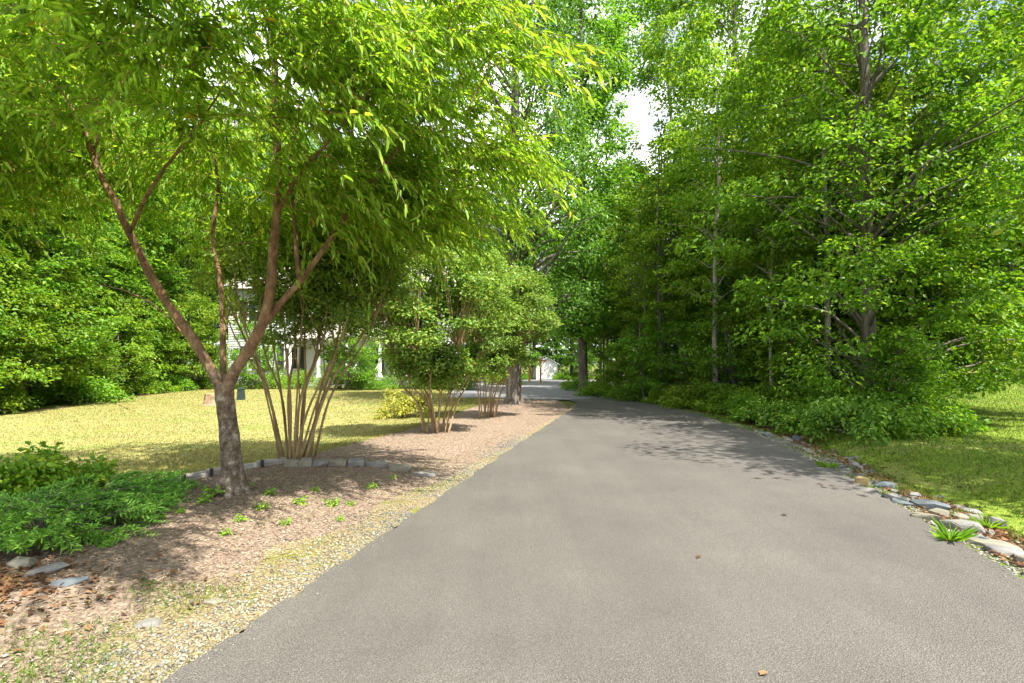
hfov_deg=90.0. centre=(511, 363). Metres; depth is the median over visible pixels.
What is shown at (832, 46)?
broadleaf tree
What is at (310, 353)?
house
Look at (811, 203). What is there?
slender tree
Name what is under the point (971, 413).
wild bush
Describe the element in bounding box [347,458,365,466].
edging stone
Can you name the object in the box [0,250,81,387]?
understory tree
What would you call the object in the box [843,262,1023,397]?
understory tree
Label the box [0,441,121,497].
leafy shrub
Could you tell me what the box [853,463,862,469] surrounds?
rock
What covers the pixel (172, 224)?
slender tree
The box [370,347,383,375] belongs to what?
door
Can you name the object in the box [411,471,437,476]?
edging stone
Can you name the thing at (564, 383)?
wild bush
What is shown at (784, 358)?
understory tree
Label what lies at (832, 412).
shrub
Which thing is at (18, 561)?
rock
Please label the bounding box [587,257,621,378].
slender tree
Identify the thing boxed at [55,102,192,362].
broadleaf tree
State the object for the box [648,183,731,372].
slender tree
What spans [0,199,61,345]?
broadleaf tree
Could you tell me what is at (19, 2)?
tall tree
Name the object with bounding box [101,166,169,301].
slender tree
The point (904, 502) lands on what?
rock
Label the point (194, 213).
tall tree
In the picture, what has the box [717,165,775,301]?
slender tree
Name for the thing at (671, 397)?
wild bush
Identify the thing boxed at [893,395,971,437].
wild bush
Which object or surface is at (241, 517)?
weed
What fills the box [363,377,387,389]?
boxwood
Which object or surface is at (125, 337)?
understory tree
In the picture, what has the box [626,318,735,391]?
understory tree
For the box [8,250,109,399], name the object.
understory tree
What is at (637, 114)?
sky
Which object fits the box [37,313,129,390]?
understory tree
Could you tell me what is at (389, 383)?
boxwood
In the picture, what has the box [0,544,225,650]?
leaf litter
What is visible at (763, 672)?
fallen leaf
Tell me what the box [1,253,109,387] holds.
understory tree
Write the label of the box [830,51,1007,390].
slender tree
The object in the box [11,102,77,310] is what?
slender tree
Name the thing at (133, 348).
understory tree
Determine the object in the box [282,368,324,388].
golden shrub
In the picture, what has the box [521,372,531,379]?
wild bush
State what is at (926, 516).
rock
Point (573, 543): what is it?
driveway
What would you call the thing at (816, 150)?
slender tree
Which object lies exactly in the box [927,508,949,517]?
rock
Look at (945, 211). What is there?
slender tree
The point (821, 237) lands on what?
slender tree
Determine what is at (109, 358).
understory tree
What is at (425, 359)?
crape myrtle
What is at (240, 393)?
utility box
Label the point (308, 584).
grit
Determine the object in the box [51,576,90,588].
rock
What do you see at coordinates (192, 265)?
slender tree
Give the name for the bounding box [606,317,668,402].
sapling
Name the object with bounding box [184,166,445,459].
crape myrtle
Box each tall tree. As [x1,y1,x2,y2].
[5,0,215,380]
[17,0,178,257]
[107,85,242,293]
[120,141,260,379]
[145,120,223,375]
[186,188,260,337]
[201,109,325,308]
[460,199,548,366]
[507,209,561,377]
[532,224,576,374]
[564,152,690,381]
[568,192,639,362]
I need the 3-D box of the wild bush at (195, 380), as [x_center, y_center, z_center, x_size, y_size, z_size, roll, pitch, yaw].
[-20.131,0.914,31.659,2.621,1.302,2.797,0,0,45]
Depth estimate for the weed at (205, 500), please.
5.12 m
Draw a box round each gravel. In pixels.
[728,424,1023,576]
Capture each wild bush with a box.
[0,367,36,413]
[0,382,43,412]
[0,389,29,411]
[1,390,31,409]
[15,387,58,403]
[25,370,136,405]
[53,380,116,402]
[101,372,157,393]
[108,376,154,394]
[136,377,181,393]
[153,370,200,390]
[171,373,204,387]
[194,374,213,388]
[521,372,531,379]
[551,371,571,379]
[558,373,589,387]
[561,378,592,390]
[570,370,590,378]
[572,376,618,397]
[601,381,661,402]
[640,387,667,403]
[657,380,720,409]
[691,385,740,413]
[720,379,788,411]
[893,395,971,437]
[900,385,994,432]
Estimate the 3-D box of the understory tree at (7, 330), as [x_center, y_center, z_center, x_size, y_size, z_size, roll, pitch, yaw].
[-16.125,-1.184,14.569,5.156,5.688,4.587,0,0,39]
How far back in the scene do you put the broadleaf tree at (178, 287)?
30.27 m
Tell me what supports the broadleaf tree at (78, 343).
on the ground at (66, 405)
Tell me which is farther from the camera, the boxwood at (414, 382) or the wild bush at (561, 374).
the wild bush at (561, 374)
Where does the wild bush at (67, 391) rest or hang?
on the ground at (66, 405)
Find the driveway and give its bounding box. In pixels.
[164,395,1023,682]
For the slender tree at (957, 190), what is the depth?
14.17 m
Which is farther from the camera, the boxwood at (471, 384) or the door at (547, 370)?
the door at (547, 370)
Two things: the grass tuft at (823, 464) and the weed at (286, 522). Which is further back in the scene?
the grass tuft at (823, 464)
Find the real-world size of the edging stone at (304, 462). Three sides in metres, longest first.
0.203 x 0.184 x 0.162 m
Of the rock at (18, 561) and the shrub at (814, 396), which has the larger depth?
the shrub at (814, 396)
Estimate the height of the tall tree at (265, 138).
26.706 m
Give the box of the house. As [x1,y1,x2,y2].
[223,258,464,385]
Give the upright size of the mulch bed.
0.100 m
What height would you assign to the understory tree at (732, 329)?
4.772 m
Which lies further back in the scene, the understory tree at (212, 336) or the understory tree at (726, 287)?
the understory tree at (212, 336)
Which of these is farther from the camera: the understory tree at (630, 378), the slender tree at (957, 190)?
the understory tree at (630, 378)
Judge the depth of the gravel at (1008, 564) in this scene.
5.32 m
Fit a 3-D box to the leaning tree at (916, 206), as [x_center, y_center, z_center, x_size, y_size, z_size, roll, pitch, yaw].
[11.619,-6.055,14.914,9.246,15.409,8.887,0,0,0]
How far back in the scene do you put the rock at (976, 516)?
5.06 m
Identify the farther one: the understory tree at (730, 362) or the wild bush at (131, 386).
the wild bush at (131, 386)
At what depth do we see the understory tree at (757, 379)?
16.58 m
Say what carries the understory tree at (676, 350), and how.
on the ground at (66, 405)
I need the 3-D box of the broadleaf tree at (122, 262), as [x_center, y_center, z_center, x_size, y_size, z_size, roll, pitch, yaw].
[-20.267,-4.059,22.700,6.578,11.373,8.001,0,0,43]
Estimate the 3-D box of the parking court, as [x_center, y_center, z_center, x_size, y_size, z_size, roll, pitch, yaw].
[1.142,1.284,36.666,13.504,0.373,29.265,0,0,18]
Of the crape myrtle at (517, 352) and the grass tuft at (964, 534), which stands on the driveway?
the grass tuft at (964, 534)
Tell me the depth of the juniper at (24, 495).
4.86 m
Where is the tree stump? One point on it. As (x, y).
(209, 399)
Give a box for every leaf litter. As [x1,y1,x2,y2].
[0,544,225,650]
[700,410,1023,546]
[784,440,1023,569]
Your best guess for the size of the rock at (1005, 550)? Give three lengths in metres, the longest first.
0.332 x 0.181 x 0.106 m
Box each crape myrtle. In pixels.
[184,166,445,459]
[358,225,529,433]
[442,260,563,418]
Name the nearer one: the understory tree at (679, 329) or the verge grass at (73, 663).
the verge grass at (73, 663)
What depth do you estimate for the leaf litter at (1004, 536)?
5.50 m
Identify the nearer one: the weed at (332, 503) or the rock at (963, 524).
the rock at (963, 524)
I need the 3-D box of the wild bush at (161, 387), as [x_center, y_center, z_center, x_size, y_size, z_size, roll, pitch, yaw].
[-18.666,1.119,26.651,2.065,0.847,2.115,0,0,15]
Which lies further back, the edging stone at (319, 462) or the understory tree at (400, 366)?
the understory tree at (400, 366)
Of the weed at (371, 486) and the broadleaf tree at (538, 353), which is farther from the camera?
the broadleaf tree at (538, 353)
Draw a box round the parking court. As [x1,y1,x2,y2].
[448,379,626,399]
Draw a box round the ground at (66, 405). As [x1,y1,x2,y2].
[0,365,1022,632]
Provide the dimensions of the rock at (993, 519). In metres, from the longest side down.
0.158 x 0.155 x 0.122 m
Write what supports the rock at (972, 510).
on the ditch
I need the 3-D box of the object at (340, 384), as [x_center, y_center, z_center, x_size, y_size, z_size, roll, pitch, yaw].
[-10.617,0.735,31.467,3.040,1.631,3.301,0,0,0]
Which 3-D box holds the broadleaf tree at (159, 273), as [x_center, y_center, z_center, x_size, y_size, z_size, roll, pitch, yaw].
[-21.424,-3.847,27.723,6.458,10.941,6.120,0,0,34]
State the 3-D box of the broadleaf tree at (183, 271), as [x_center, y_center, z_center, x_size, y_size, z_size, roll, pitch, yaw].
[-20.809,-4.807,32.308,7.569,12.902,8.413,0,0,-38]
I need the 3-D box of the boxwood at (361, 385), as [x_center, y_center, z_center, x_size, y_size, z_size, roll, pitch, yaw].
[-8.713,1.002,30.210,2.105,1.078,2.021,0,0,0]
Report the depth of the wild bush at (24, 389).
16.80 m
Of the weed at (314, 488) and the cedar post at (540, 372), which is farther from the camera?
the cedar post at (540, 372)
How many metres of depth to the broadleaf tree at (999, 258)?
14.14 m
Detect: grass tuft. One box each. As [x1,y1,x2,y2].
[813,458,840,467]
[929,516,980,541]
[967,513,1011,528]
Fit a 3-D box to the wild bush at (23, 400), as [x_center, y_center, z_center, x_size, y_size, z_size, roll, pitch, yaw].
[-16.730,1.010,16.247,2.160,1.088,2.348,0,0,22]
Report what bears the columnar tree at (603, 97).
on the ground at (66, 405)
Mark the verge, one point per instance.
(201, 614)
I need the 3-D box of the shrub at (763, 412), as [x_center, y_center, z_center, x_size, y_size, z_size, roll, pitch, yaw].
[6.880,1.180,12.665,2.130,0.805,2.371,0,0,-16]
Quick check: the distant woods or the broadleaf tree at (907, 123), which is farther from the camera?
the distant woods
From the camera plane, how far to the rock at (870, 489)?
5.94 m
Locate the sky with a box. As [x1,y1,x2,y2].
[96,0,1019,364]
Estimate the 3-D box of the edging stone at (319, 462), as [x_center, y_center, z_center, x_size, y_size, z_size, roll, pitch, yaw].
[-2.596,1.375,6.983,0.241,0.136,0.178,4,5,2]
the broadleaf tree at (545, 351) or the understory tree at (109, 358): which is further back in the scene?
the broadleaf tree at (545, 351)
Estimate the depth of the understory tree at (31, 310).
15.48 m
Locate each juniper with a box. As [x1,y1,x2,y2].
[0,468,201,530]
[0,476,171,554]
[0,484,83,521]
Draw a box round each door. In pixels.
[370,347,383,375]
[542,365,552,378]
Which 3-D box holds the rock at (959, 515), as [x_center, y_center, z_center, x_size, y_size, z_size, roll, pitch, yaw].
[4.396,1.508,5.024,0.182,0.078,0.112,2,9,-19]
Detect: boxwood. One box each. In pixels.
[235,372,268,388]
[346,375,377,389]
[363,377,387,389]
[378,375,406,388]
[404,376,433,388]
[446,378,479,389]
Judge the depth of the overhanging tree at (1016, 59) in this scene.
7.93 m
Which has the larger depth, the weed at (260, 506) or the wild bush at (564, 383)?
the wild bush at (564, 383)
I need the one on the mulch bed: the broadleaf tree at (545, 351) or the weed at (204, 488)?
the weed at (204, 488)
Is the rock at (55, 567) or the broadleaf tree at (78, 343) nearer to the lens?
the rock at (55, 567)
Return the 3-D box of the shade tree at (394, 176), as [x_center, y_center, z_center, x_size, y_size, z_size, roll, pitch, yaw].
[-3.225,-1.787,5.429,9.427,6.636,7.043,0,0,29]
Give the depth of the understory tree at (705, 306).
21.02 m
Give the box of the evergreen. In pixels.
[352,346,380,383]
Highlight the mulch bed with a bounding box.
[0,399,567,682]
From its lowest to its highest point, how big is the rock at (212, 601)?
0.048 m
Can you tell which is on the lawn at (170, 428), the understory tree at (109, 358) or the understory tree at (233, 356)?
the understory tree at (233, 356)
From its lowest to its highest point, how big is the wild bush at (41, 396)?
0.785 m
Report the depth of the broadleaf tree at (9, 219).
16.94 m
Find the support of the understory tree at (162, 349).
on the ground at (66, 405)
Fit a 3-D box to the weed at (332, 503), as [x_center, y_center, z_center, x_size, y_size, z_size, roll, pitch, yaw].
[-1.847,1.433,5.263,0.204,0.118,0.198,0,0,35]
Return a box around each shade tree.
[0,0,630,498]
[408,0,639,404]
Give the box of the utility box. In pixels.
[236,387,245,399]
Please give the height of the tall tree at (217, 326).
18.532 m
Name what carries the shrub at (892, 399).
on the ground at (66, 405)
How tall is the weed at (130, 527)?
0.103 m
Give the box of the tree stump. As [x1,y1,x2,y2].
[201,393,215,405]
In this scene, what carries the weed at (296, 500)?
on the mulch bed
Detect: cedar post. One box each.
[528,365,530,382]
[539,358,546,383]
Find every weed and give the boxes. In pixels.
[121,523,140,532]
[172,506,186,513]
[195,494,212,503]
[197,484,225,497]
[217,527,231,536]
[232,513,247,521]
[251,501,270,510]
[262,488,275,495]
[275,517,292,525]
[291,496,310,504]
[307,486,319,491]
[320,497,340,507]
[364,482,378,489]
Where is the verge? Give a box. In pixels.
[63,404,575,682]
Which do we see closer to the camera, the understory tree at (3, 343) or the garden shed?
the understory tree at (3, 343)
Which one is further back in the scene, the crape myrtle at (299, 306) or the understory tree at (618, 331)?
the understory tree at (618, 331)
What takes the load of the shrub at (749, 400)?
on the ground at (66, 405)
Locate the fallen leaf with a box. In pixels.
[759,670,767,674]
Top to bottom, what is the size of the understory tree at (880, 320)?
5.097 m
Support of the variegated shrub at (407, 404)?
on the lawn at (170, 428)
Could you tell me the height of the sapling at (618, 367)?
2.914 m
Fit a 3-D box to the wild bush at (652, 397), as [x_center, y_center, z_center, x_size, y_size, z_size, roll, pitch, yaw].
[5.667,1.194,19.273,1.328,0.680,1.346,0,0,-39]
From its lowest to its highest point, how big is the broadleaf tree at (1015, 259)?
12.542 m
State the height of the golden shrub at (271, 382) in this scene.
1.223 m
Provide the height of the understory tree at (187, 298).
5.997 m
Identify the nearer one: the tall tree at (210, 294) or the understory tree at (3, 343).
the understory tree at (3, 343)
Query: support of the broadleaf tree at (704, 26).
on the ground at (66, 405)
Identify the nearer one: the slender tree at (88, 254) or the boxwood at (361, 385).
the slender tree at (88, 254)
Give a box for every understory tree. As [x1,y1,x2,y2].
[0,243,60,389]
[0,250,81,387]
[0,263,55,381]
[0,267,54,389]
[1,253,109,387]
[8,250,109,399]
[17,303,125,402]
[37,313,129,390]
[73,293,161,396]
[86,278,172,381]
[114,288,189,380]
[124,302,215,378]
[145,291,236,380]
[170,313,229,388]
[226,321,285,388]
[313,321,386,389]
[381,346,417,381]
[595,312,675,385]
[596,304,658,379]
[616,291,709,376]
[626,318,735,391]
[654,286,753,385]
[677,301,792,396]
[678,283,754,381]
[704,276,834,385]
[735,294,823,397]
[755,306,853,401]
[760,276,944,386]
[824,229,1023,397]
[824,326,956,414]
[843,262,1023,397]
[968,321,1023,380]
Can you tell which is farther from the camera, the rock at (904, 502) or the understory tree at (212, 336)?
the understory tree at (212, 336)
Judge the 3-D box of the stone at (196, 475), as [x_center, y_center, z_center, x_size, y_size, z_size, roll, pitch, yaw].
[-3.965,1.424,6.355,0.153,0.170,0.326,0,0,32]
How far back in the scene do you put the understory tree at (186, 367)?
28.84 m
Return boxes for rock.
[6,556,37,569]
[24,561,69,576]
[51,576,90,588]
[134,618,162,627]
[202,597,224,604]
[791,435,801,440]
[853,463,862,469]
[855,476,869,485]
[859,487,880,493]
[874,481,895,488]
[881,494,908,500]
[891,498,915,506]
[909,492,920,497]
[909,499,950,510]
[910,512,941,522]
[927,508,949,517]
[939,519,985,534]
[951,504,981,513]
[952,513,968,518]
[964,537,1022,550]
[967,514,982,521]
[982,543,1023,557]
[988,516,1007,526]
[1013,555,1023,564]
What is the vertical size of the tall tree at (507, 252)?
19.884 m
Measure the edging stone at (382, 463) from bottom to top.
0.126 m
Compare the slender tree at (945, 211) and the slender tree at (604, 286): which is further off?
the slender tree at (604, 286)
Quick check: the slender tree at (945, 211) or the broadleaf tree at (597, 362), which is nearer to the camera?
the slender tree at (945, 211)
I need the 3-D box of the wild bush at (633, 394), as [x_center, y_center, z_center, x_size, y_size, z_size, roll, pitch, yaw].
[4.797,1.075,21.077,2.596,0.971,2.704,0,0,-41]
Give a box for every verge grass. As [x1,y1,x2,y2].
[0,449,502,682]
[0,570,264,682]
[700,413,1016,535]
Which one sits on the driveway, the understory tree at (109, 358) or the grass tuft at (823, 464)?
the grass tuft at (823, 464)
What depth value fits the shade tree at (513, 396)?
18.53 m
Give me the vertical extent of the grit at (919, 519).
0.011 m
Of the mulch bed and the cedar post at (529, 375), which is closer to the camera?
the mulch bed
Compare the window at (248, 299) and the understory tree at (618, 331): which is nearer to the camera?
the understory tree at (618, 331)
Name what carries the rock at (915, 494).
on the ground at (66, 405)
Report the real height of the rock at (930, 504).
0.160 m
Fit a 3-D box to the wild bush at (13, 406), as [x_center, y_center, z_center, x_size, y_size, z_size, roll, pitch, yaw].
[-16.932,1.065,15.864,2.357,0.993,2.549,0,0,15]
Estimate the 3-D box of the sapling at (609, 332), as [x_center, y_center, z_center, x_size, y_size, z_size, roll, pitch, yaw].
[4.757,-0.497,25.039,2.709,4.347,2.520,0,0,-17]
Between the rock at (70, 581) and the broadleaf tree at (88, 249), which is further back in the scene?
the broadleaf tree at (88, 249)
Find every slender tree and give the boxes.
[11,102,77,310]
[14,157,126,393]
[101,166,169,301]
[119,143,199,287]
[161,232,211,337]
[558,278,591,378]
[576,227,629,379]
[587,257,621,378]
[597,202,675,334]
[599,182,678,380]
[602,130,715,394]
[621,180,701,392]
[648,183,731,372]
[649,55,792,393]
[667,158,741,386]
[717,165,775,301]
[724,121,820,401]
[740,16,922,393]
[766,60,910,393]
[792,138,874,326]
[793,163,918,380]
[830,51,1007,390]
[847,123,992,325]
[882,128,996,343]
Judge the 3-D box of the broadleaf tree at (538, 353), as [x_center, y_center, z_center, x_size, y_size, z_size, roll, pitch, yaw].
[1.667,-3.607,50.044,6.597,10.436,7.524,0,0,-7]
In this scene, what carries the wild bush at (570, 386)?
on the ground at (66, 405)
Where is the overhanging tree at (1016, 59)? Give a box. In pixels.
[966,15,1023,264]
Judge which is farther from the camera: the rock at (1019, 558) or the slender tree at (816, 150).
the slender tree at (816, 150)
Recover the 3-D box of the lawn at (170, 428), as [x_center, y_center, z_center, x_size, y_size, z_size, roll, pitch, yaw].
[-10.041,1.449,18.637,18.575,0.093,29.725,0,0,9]
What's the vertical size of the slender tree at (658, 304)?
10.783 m
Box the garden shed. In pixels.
[534,357,559,379]
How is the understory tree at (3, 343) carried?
on the ground at (66, 405)
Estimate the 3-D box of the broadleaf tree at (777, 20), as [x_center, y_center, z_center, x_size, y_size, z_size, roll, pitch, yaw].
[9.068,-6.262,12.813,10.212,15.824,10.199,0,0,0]
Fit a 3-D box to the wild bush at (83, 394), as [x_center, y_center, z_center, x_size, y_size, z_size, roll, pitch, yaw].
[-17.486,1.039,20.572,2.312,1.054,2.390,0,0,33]
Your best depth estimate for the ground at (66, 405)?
18.75 m
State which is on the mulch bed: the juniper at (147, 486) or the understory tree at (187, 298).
the juniper at (147, 486)
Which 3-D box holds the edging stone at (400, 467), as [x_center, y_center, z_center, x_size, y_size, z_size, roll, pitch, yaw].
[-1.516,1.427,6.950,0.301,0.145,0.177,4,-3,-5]
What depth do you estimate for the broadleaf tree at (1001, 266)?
35.81 m
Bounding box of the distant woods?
[119,323,1023,374]
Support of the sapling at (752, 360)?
on the ground at (66, 405)
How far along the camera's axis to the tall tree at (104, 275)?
24.45 m
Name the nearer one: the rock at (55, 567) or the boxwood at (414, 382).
the rock at (55, 567)
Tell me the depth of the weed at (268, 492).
5.43 m
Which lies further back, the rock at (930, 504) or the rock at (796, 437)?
the rock at (796, 437)
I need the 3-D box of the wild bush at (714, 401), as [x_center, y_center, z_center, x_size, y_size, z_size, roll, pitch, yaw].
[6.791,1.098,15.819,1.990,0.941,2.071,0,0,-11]
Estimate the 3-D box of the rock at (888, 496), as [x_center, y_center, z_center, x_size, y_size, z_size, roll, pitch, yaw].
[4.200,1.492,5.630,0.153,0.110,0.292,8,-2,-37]
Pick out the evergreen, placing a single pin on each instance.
(374, 367)
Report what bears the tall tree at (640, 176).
on the ground at (66, 405)
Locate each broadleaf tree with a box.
[0,98,146,370]
[0,111,87,292]
[0,185,85,307]
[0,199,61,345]
[2,171,130,307]
[17,184,152,368]
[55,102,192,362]
[90,195,187,364]
[110,210,203,365]
[128,188,249,364]
[521,285,562,378]
[533,280,577,368]
[548,278,610,367]
[573,276,618,366]
[629,0,880,387]
[663,0,1023,407]
[679,22,889,381]
[693,23,944,392]
[758,61,993,347]
[890,12,1023,338]
[946,162,1019,375]
[958,191,1023,378]
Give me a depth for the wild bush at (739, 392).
15.07 m
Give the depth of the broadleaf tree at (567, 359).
48.38 m
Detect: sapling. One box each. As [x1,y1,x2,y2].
[582,308,627,388]
[603,345,628,384]
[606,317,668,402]
[642,294,708,389]
[733,320,780,392]
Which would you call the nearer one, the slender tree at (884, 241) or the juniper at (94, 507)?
the juniper at (94, 507)
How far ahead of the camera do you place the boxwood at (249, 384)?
31.00 m
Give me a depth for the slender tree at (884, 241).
13.84 m
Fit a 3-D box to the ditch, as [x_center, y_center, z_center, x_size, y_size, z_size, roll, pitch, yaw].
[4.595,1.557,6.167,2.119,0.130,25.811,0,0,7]
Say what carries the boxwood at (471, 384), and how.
on the ground at (66, 405)
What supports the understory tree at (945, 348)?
on the ground at (66, 405)
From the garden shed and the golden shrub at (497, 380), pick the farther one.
the garden shed
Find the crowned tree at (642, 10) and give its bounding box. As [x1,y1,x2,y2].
[604,0,726,297]
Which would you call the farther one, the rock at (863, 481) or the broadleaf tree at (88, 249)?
the broadleaf tree at (88, 249)
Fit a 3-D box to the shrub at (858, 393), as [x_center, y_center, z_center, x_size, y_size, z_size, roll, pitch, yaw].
[8.079,1.005,12.315,2.174,1.214,2.349,0,0,0]
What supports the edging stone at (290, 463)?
on the ground at (66, 405)
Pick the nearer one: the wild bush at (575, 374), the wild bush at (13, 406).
the wild bush at (13, 406)
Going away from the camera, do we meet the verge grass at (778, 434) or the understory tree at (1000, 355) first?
the verge grass at (778, 434)
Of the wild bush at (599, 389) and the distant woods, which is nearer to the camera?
the wild bush at (599, 389)
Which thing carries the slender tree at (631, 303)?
on the ground at (66, 405)
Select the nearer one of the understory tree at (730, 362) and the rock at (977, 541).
the rock at (977, 541)
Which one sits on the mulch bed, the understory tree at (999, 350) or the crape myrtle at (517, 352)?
the crape myrtle at (517, 352)
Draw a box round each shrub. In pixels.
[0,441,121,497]
[254,370,287,388]
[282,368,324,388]
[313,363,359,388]
[372,387,430,419]
[481,367,526,384]
[722,388,779,421]
[735,395,841,428]
[771,390,942,447]
[783,392,841,402]
[796,381,888,426]
[871,401,983,438]
[879,395,911,405]
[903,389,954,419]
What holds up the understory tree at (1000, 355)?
on the lawn at (972, 502)
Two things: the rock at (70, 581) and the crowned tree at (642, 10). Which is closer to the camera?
the rock at (70, 581)
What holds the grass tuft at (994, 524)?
on the ditch
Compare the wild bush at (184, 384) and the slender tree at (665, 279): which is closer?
the slender tree at (665, 279)
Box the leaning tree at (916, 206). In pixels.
[751,0,1023,386]
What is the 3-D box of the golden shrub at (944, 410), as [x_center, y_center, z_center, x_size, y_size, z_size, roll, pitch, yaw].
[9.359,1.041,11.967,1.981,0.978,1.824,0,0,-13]
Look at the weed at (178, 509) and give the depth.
4.75 m
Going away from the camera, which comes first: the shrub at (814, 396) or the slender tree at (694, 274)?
the shrub at (814, 396)
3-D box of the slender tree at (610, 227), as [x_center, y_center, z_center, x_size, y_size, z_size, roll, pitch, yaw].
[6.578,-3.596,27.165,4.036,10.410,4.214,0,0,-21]
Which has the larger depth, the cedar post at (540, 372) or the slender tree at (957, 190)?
the cedar post at (540, 372)
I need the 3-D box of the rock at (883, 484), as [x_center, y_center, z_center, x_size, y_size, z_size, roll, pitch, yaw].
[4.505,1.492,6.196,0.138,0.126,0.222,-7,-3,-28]
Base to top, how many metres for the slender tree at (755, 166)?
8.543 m
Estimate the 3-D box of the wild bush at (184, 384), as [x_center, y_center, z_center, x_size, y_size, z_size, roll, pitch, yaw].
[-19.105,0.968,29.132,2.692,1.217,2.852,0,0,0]
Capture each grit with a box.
[165,425,546,682]
[708,417,1020,585]
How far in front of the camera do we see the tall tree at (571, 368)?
59.76 m
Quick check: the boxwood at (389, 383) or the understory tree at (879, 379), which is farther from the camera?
the boxwood at (389, 383)
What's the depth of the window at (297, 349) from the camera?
36.90 m
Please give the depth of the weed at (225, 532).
4.24 m
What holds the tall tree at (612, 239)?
on the ground at (66, 405)
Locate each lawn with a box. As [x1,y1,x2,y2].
[0,387,504,481]
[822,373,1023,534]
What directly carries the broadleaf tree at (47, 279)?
on the ground at (66, 405)
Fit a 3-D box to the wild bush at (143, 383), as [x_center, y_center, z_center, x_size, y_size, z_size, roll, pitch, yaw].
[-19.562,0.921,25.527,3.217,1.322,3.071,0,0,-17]
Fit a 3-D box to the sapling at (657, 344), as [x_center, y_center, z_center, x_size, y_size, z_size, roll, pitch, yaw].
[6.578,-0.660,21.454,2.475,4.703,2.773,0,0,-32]
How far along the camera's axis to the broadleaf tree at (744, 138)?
23.26 m
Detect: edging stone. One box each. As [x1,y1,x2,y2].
[283,459,298,467]
[297,457,312,466]
[312,459,329,466]
[328,459,347,466]
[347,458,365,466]
[365,460,388,467]
[389,463,410,471]
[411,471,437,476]
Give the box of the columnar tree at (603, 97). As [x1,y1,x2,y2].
[523,0,643,392]
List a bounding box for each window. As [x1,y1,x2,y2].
[246,299,258,322]
[283,347,298,369]
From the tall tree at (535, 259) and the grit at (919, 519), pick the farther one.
the tall tree at (535, 259)
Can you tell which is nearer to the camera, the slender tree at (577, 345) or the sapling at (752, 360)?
the sapling at (752, 360)
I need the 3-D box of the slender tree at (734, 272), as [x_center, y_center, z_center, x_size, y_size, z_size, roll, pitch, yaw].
[6.964,-4.294,17.441,4.271,11.836,4.196,0,0,1]
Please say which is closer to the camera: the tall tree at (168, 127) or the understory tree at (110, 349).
the understory tree at (110, 349)
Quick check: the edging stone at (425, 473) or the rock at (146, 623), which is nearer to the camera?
the rock at (146, 623)
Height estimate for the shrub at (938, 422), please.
0.805 m
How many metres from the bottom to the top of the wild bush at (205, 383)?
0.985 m
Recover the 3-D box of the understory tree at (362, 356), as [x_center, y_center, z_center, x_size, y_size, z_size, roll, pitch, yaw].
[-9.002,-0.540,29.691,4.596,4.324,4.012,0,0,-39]
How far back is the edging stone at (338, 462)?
6.94 m
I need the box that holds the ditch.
[654,404,1023,579]
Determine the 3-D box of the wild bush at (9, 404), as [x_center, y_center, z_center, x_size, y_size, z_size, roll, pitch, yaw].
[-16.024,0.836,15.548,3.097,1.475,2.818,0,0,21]
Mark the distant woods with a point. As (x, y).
(566, 368)

